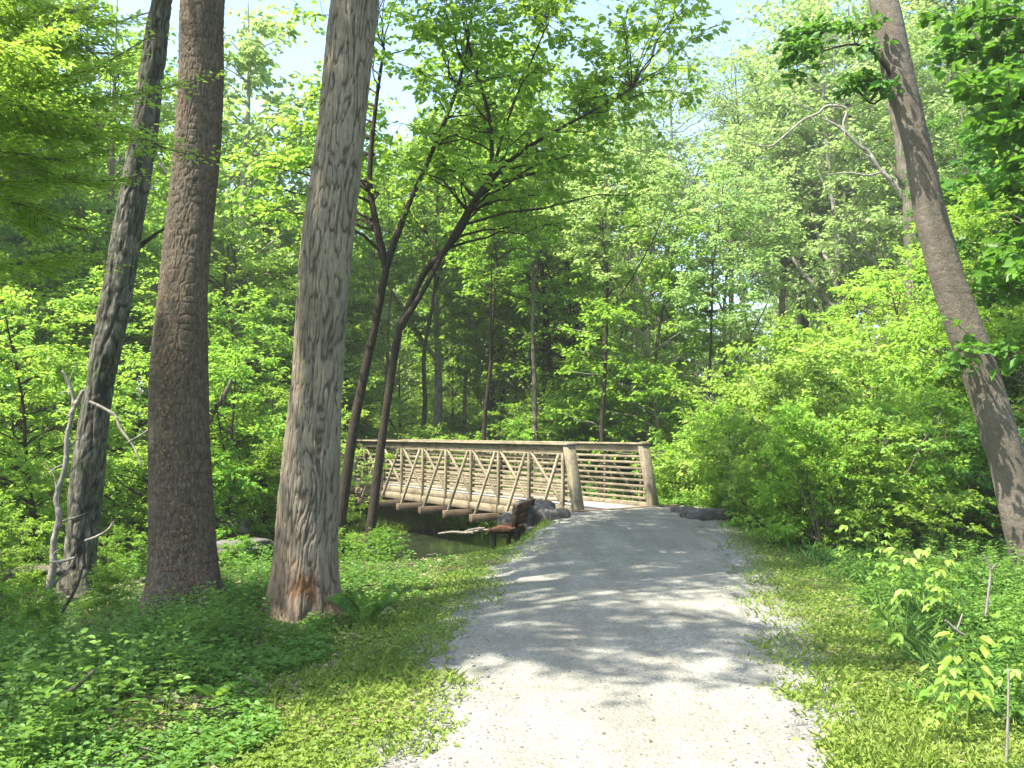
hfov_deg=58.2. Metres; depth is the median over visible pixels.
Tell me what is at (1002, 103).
maple tree
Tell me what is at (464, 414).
slim woodland tree
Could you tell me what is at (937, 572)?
seedling
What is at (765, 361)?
understorey tree
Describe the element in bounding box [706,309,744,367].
distant tree
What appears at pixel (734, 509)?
undergrowth
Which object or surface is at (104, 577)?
shrub
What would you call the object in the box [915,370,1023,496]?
shrub
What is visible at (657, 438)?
shrub
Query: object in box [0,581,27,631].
shrub
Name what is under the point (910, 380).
shrub
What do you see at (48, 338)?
forest tree
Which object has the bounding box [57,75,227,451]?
forest tree
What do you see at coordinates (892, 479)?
shrub
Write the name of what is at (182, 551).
brown tree
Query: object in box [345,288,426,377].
distant understorey tree
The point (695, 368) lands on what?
distant tree
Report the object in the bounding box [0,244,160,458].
understorey tree
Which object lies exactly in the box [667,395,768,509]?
shrub
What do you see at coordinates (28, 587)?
shrub
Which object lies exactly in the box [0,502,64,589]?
shrub
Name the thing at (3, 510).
shrub
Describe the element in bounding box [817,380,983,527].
shrub
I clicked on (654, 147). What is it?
slim woodland tree
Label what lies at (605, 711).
path litter
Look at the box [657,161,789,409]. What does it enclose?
slim woodland tree
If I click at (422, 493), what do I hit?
footbridge
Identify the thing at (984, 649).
seedling
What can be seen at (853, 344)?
understorey tree
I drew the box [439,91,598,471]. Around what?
slim woodland tree
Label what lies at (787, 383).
shrub
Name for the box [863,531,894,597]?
seedling
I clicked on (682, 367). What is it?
understorey tree
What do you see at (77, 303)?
understorey tree
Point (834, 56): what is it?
tall tree
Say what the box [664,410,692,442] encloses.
shrub
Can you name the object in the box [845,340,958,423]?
shrub
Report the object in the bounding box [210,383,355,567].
understorey tree
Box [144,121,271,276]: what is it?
forest tree
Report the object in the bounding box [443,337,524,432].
understorey tree
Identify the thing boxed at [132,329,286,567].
understorey tree
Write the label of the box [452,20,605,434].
slim woodland tree
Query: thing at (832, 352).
shrub
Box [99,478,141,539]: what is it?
shrub
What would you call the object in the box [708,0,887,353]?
tall tree
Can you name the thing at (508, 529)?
park bench
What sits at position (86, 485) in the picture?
mossy tree
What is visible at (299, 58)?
sky
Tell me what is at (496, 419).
shrub
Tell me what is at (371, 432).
shrub
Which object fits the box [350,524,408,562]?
shrub
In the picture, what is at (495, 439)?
shrub
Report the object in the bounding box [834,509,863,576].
seedling
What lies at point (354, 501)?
shrub
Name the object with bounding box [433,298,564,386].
distant understorey tree
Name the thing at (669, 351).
understorey tree
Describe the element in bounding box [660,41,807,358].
sparse tree
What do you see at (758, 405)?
shrub
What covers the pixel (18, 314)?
understorey tree
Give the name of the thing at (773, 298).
distant tree
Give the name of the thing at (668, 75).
sparse tree
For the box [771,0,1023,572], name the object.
leaning tree
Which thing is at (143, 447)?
understorey tree
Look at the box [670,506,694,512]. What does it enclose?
rock
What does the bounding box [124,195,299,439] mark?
understorey tree
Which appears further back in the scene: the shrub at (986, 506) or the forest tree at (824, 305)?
the forest tree at (824, 305)
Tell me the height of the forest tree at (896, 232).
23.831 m
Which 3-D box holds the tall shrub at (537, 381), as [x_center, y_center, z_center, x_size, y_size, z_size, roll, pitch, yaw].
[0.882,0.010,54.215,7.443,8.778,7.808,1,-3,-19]
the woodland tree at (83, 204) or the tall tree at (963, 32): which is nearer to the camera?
the woodland tree at (83, 204)
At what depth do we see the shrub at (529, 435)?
31.39 m
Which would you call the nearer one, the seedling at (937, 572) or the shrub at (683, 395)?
the seedling at (937, 572)
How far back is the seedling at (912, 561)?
7.90 m
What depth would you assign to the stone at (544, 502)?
18.06 m
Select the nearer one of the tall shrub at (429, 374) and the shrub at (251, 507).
the shrub at (251, 507)
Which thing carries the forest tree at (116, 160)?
on the ground at (754, 621)
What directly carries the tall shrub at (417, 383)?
on the ground at (754, 621)
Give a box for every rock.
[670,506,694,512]
[679,508,731,520]
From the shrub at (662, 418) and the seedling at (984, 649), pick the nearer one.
the seedling at (984, 649)
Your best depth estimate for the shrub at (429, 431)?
32.72 m
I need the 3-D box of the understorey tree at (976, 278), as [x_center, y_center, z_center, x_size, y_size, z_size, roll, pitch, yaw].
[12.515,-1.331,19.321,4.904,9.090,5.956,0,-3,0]
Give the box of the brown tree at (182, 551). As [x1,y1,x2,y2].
[125,0,233,631]
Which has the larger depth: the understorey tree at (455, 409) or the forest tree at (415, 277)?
the forest tree at (415, 277)
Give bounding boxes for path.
[418,506,827,767]
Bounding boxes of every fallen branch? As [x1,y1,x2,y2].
[0,564,67,581]
[30,669,95,711]
[99,667,210,679]
[209,377,232,423]
[239,642,274,647]
[945,614,966,636]
[981,555,996,615]
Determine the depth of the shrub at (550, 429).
31.41 m
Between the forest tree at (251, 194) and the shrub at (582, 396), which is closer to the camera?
the shrub at (582, 396)
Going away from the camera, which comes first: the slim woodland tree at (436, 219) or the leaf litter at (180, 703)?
the leaf litter at (180, 703)
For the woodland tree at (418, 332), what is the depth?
37.96 m
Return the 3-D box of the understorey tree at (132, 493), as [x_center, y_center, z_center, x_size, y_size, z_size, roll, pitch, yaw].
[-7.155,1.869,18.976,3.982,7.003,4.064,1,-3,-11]
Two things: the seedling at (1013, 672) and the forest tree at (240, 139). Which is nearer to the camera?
the seedling at (1013, 672)
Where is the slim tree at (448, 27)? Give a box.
[215,0,596,560]
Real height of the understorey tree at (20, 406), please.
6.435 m
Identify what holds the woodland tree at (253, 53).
on the ground at (754, 621)
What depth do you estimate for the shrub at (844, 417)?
16.74 m
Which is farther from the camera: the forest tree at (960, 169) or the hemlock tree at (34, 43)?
the forest tree at (960, 169)
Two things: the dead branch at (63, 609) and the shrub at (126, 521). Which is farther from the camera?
the shrub at (126, 521)
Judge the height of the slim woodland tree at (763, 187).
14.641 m
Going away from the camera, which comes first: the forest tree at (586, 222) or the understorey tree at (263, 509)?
the understorey tree at (263, 509)
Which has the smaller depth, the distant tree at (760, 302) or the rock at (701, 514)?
the rock at (701, 514)
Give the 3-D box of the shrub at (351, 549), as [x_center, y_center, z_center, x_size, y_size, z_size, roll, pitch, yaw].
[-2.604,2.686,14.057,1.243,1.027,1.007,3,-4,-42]
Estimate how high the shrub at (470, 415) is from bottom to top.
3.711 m
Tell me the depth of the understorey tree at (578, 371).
50.36 m
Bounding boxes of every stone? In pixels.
[497,509,523,538]
[512,499,555,516]
[521,505,555,533]
[525,526,534,534]
[538,508,570,521]
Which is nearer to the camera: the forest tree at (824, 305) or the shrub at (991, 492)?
the shrub at (991, 492)
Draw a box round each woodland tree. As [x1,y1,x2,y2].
[0,0,230,537]
[0,14,155,511]
[152,0,319,447]
[352,132,450,413]
[357,140,512,435]
[364,90,494,437]
[404,79,564,431]
[407,158,520,476]
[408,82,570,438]
[421,162,635,412]
[427,97,563,470]
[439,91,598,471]
[440,124,559,485]
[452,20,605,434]
[463,161,674,433]
[532,131,679,496]
[533,107,659,405]
[534,203,753,482]
[553,44,697,472]
[562,102,703,414]
[610,139,748,501]
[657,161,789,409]
[668,116,815,382]
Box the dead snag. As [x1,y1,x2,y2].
[43,350,89,599]
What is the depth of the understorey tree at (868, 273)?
26.58 m
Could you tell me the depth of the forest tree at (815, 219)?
45.29 m
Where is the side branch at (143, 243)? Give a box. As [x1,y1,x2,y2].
[140,227,164,248]
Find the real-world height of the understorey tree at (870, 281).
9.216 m
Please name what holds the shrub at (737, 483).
on the ground at (754, 621)
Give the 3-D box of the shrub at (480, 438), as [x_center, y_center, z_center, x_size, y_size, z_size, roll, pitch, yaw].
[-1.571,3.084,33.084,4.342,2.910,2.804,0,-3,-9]
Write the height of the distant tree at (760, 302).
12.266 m
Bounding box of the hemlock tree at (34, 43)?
[0,0,241,300]
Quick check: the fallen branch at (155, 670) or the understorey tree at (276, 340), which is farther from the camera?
the understorey tree at (276, 340)
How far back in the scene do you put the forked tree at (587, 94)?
15.06 m
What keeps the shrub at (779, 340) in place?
on the ground at (754, 621)
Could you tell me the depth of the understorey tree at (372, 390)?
34.45 m
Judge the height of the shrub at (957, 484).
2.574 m
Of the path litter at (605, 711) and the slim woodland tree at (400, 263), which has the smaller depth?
the path litter at (605, 711)
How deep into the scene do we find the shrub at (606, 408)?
34.94 m
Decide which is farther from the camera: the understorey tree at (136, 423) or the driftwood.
the understorey tree at (136, 423)
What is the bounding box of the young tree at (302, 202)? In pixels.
[208,126,421,408]
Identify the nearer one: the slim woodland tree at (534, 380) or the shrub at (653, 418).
the slim woodland tree at (534, 380)
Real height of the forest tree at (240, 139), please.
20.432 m
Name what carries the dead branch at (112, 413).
attached to the mossy tree at (86, 485)
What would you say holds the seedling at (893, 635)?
on the ground at (754, 621)
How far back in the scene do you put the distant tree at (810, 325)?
88.56 m
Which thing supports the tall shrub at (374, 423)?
on the ground at (754, 621)
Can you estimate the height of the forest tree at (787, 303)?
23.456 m
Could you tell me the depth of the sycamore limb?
33.47 m
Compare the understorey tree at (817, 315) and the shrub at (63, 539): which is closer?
the shrub at (63, 539)
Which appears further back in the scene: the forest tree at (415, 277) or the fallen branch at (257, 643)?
the forest tree at (415, 277)
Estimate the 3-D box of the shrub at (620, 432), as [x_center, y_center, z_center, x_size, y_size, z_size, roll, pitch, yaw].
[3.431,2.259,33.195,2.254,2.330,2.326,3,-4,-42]
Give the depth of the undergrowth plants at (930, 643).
7.61 m
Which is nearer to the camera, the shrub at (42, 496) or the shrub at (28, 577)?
the shrub at (28, 577)
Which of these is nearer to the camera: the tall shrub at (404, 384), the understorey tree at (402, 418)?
the understorey tree at (402, 418)
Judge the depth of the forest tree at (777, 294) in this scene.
65.53 m
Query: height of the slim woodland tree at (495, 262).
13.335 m
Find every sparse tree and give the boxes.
[602,8,759,399]
[658,39,822,377]
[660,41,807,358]
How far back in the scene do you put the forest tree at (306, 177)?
50.72 m
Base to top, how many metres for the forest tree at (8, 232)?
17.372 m
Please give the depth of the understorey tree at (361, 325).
33.88 m
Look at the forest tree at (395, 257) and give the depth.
65.44 m
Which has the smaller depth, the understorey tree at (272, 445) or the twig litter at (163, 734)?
the twig litter at (163, 734)
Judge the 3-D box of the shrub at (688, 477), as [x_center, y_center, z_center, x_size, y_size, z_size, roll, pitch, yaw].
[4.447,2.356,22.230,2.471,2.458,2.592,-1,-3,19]
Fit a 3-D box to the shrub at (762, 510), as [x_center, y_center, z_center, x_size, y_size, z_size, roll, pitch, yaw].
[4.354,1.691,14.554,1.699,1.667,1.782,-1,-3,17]
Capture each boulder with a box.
[215,511,251,536]
[217,539,253,554]
[247,537,273,550]
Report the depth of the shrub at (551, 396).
31.99 m
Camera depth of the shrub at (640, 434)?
34.12 m
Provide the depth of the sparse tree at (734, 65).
46.05 m
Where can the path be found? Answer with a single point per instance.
(584, 550)
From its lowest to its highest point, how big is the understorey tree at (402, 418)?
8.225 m
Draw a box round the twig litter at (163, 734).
[5,553,440,767]
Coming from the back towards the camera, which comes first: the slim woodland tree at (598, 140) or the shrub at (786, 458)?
the slim woodland tree at (598, 140)
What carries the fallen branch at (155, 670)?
on the ground at (754, 621)
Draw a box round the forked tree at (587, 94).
[361,0,758,561]
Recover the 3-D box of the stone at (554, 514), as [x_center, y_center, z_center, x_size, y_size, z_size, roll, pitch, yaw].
[0.779,2.614,17.189,0.603,0.590,0.416,2,-3,-28]
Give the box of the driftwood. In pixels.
[438,527,487,534]
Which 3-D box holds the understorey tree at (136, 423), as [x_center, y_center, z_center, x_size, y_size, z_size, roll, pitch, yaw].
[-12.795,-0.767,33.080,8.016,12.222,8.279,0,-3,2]
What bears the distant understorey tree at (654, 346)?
on the ground at (754, 621)
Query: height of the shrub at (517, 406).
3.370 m
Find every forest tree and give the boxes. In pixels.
[0,0,110,299]
[0,0,170,516]
[0,15,106,445]
[34,166,106,431]
[54,51,172,458]
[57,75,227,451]
[120,66,290,335]
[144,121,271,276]
[146,123,298,442]
[255,129,383,351]
[283,159,405,408]
[357,201,425,351]
[393,195,457,347]
[400,104,527,432]
[517,87,623,426]
[550,120,637,313]
[575,113,693,334]
[713,74,831,329]
[721,93,841,336]
[742,6,946,333]
[750,73,862,329]
[798,61,937,341]
[823,85,931,354]
[838,0,1023,230]
[885,101,1001,354]
[910,0,1023,327]
[944,123,1023,308]
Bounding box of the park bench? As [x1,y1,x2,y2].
[486,499,534,550]
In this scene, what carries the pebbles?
on the path
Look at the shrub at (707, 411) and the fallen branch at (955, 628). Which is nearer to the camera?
the fallen branch at (955, 628)
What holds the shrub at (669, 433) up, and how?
on the ground at (754, 621)
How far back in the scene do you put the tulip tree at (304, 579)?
8.34 m
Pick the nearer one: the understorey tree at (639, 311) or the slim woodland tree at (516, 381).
the slim woodland tree at (516, 381)
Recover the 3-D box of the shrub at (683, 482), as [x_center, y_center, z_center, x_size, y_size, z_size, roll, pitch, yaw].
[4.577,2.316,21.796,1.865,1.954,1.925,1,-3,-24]
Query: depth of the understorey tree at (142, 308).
22.80 m
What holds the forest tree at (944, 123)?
on the ground at (754, 621)
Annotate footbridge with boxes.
[340,438,679,521]
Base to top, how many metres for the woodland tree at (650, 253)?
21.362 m
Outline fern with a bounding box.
[324,591,397,622]
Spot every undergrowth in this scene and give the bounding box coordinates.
[0,513,1023,767]
[47,463,998,533]
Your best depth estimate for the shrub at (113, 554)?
13.52 m
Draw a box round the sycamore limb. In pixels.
[758,104,900,195]
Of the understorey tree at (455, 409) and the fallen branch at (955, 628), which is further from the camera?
the understorey tree at (455, 409)
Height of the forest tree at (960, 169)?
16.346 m
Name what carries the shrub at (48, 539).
on the ground at (754, 621)
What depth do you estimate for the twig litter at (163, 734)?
5.17 m
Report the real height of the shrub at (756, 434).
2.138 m
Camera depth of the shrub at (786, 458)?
13.31 m
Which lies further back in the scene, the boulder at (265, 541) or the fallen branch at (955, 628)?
the boulder at (265, 541)
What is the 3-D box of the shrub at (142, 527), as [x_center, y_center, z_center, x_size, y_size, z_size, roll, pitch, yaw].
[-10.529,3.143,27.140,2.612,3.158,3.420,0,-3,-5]
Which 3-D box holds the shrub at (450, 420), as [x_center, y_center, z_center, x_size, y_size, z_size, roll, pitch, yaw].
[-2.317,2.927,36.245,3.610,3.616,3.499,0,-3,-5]
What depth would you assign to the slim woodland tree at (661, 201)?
30.43 m
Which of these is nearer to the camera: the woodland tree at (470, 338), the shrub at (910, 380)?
the shrub at (910, 380)
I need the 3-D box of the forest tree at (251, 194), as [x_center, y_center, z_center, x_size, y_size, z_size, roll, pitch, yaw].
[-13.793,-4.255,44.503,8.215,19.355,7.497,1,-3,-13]
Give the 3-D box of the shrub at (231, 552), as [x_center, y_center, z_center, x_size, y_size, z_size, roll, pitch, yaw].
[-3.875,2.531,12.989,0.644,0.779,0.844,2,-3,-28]
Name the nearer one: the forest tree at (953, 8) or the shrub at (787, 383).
the shrub at (787, 383)
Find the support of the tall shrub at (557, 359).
on the ground at (754, 621)
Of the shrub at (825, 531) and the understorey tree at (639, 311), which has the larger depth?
the understorey tree at (639, 311)
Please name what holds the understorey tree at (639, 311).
on the ground at (754, 621)
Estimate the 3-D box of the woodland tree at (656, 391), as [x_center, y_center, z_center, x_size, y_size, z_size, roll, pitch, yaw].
[4.107,-0.395,29.979,6.676,11.293,6.527,0,-3,-9]
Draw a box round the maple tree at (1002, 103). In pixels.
[916,0,1023,380]
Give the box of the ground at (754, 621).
[0,395,1023,767]
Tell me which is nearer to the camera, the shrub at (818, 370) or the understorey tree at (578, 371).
the shrub at (818, 370)
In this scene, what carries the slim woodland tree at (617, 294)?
on the ground at (754, 621)
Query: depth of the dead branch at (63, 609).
8.46 m
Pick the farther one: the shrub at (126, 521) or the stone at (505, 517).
the shrub at (126, 521)
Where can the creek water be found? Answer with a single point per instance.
(424, 544)
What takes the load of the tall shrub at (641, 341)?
on the ground at (754, 621)
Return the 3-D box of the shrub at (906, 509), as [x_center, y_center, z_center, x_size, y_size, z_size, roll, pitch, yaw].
[5.340,1.415,13.657,2.149,2.225,3.327,2,-3,-30]
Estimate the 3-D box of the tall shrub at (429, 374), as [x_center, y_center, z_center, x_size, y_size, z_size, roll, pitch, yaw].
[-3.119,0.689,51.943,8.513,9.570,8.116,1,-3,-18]
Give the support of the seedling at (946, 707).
on the ground at (754, 621)
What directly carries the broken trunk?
on the ground at (754, 621)
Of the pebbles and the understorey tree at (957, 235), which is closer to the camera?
the pebbles
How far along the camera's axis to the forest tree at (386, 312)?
53.80 m
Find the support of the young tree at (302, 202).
on the ground at (754, 621)
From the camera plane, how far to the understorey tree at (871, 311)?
30.12 m
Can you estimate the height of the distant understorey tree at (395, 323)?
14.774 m
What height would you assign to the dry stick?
0.460 m
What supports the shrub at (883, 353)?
on the ground at (754, 621)
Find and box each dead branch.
[49,557,74,571]
[51,565,89,634]
[84,517,114,541]
[89,400,147,465]
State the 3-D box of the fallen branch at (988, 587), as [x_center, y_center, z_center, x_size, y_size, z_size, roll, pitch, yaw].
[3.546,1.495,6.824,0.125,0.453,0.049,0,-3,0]
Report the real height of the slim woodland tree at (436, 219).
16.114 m
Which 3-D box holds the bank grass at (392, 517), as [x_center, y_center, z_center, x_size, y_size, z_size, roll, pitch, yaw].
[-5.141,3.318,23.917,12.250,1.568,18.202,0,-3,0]
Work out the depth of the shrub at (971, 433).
13.59 m
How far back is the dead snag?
10.34 m
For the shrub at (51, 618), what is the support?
on the ground at (754, 621)
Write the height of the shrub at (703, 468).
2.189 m
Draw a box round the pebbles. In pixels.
[340,536,891,767]
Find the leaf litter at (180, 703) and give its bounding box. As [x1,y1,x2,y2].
[0,552,477,767]
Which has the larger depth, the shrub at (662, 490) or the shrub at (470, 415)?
the shrub at (470, 415)
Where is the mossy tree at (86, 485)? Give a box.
[52,0,172,602]
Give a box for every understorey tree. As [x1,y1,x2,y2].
[0,211,239,545]
[0,215,139,473]
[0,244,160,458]
[0,256,147,548]
[0,274,47,421]
[0,282,147,586]
[0,324,71,559]
[59,219,260,443]
[59,309,263,569]
[112,363,286,566]
[123,200,297,457]
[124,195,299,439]
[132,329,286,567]
[142,266,294,502]
[208,206,383,430]
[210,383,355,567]
[216,198,396,434]
[233,375,402,539]
[284,294,409,506]
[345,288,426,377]
[360,327,453,438]
[374,253,448,361]
[390,296,450,347]
[405,336,504,438]
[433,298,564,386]
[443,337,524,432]
[553,325,616,419]
[561,276,678,404]
[615,279,705,383]
[622,304,722,428]
[623,269,747,407]
[661,290,783,431]
[666,299,785,424]
[704,319,826,396]
[762,307,876,391]
[804,238,938,375]
[804,282,942,359]
[804,299,938,407]
[842,212,1022,437]
[863,253,1008,389]
[887,184,1023,433]
[918,148,1023,416]
[919,207,1023,395]
[966,220,1021,321]
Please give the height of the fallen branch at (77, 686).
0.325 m
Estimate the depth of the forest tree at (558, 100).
44.93 m
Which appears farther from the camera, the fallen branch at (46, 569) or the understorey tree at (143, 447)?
the understorey tree at (143, 447)
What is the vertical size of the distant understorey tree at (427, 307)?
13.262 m
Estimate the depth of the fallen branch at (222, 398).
16.97 m
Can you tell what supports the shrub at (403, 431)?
on the ground at (754, 621)
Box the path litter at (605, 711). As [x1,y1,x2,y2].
[409,522,810,767]
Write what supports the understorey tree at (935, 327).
on the ground at (754, 621)
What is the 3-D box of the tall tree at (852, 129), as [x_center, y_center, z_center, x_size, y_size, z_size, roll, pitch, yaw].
[16.289,-5.326,38.154,8.204,20.432,8.081,0,-3,5]
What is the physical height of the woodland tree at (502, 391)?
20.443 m
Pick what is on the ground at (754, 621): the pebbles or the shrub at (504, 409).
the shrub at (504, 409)
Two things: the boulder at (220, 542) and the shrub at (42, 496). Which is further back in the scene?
the shrub at (42, 496)
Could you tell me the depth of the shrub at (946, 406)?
14.32 m
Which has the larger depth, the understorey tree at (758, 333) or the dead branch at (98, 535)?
the understorey tree at (758, 333)
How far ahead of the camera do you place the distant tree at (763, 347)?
102.01 m
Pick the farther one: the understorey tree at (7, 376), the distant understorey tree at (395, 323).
the distant understorey tree at (395, 323)
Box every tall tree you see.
[698,34,861,336]
[703,0,957,361]
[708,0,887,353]
[799,12,983,314]
[825,0,1023,234]
[862,0,1022,267]
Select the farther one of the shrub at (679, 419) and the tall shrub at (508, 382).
the tall shrub at (508, 382)
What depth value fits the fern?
7.91 m
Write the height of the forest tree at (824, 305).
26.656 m
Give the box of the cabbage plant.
[192,680,241,696]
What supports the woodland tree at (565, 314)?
on the ground at (754, 621)
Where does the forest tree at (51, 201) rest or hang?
on the ground at (754, 621)
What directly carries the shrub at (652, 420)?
on the ground at (754, 621)
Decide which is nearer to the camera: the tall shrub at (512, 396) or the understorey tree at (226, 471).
the understorey tree at (226, 471)
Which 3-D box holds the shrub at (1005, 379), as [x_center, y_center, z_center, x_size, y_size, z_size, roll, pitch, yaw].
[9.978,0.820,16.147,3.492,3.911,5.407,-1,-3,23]
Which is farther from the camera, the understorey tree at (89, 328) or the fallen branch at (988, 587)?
the understorey tree at (89, 328)
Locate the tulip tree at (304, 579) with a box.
[261,0,378,624]
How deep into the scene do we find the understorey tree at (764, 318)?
36.83 m
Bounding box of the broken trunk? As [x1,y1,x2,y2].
[887,99,920,331]
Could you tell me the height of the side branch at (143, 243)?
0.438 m
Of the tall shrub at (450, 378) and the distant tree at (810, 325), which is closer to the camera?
the tall shrub at (450, 378)
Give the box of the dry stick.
[996,664,1011,761]
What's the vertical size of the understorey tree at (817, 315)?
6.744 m
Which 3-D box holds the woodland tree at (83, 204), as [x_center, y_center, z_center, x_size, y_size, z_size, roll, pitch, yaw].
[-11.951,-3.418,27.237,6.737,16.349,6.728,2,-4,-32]
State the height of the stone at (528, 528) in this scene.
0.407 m
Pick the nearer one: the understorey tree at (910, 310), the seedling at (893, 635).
the seedling at (893, 635)
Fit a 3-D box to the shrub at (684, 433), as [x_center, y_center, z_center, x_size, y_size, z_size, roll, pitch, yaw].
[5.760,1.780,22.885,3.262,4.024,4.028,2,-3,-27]
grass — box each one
[345,476,550,543]
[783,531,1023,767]
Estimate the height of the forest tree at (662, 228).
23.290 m
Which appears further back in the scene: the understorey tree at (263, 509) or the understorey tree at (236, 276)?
the understorey tree at (236, 276)
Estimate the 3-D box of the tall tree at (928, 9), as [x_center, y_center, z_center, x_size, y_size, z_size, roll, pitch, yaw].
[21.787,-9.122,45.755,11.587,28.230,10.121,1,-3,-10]
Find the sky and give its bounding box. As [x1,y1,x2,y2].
[1,0,1023,398]
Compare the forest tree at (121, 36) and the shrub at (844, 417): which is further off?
the forest tree at (121, 36)
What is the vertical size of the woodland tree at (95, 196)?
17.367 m
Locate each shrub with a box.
[0,490,38,588]
[0,499,65,590]
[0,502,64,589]
[0,532,57,617]
[0,573,62,639]
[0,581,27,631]
[3,453,67,515]
[9,587,69,654]
[13,530,104,586]
[64,479,147,533]
[71,561,145,624]
[97,525,147,582]
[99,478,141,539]
[103,438,147,537]
[213,479,276,532]
[217,535,255,570]
[231,448,280,519]
[338,526,374,561]
[340,458,368,507]
[341,354,403,438]
[341,416,407,505]
[345,530,382,559]
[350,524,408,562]
[365,326,472,437]
[365,353,462,438]
[391,313,506,433]
[394,422,480,484]
[395,426,442,438]
[412,431,510,487]
[414,413,499,484]
[442,346,463,403]
[457,352,558,425]
[458,410,494,472]
[467,355,541,439]
[470,423,506,479]
[475,410,523,469]
[479,390,555,471]
[485,325,564,409]
[489,398,541,469]
[502,394,610,476]
[509,402,598,473]
[510,340,564,387]
[514,392,608,470]
[550,387,637,474]
[551,325,624,438]
[564,300,707,434]
[585,415,635,474]
[591,393,656,459]
[593,401,664,471]
[607,426,696,504]
[614,401,674,433]
[622,407,672,443]
[622,416,680,446]
[623,367,804,500]
[626,422,688,474]
[645,449,693,505]
[656,438,718,506]
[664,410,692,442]
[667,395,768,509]
[667,451,719,503]
[672,376,792,487]
[681,392,785,499]
[682,430,737,506]
[684,380,771,434]
[700,413,804,526]
[711,414,826,523]
[714,303,871,397]
[715,340,872,435]
[723,394,885,547]
[731,365,862,480]
[732,444,826,536]
[748,323,955,417]
[772,403,996,542]
[776,348,914,451]
[779,440,891,549]
[798,398,897,530]
[809,407,958,542]
[810,356,1005,484]
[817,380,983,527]
[825,382,984,540]
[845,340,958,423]
[870,396,1000,538]
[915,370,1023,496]
[918,416,993,524]
[940,424,1023,552]
[948,410,1023,536]
[997,322,1023,430]
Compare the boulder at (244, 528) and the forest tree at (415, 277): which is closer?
the boulder at (244, 528)
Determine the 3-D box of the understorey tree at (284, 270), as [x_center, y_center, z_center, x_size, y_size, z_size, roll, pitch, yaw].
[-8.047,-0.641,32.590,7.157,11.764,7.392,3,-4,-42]
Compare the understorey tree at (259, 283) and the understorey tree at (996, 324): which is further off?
the understorey tree at (259, 283)
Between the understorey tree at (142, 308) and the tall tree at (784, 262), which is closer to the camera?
the understorey tree at (142, 308)
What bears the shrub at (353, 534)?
on the ground at (754, 621)
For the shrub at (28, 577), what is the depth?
10.28 m
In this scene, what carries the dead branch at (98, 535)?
attached to the mossy tree at (86, 485)
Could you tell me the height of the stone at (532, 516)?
0.691 m
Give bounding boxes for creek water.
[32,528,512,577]
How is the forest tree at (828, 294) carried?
on the ground at (754, 621)
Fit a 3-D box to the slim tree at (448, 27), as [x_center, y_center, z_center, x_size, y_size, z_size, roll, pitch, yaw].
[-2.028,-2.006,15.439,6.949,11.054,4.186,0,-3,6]
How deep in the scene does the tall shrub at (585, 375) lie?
52.95 m
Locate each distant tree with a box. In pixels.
[677,318,703,375]
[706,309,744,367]
[738,298,777,378]
[752,275,795,352]
[764,267,832,349]
[776,276,859,347]
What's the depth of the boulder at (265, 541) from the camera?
16.18 m
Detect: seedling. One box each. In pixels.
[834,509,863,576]
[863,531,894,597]
[866,604,910,663]
[883,547,927,606]
[917,663,963,738]
[922,547,960,624]
[935,631,997,731]
[991,611,1023,701]

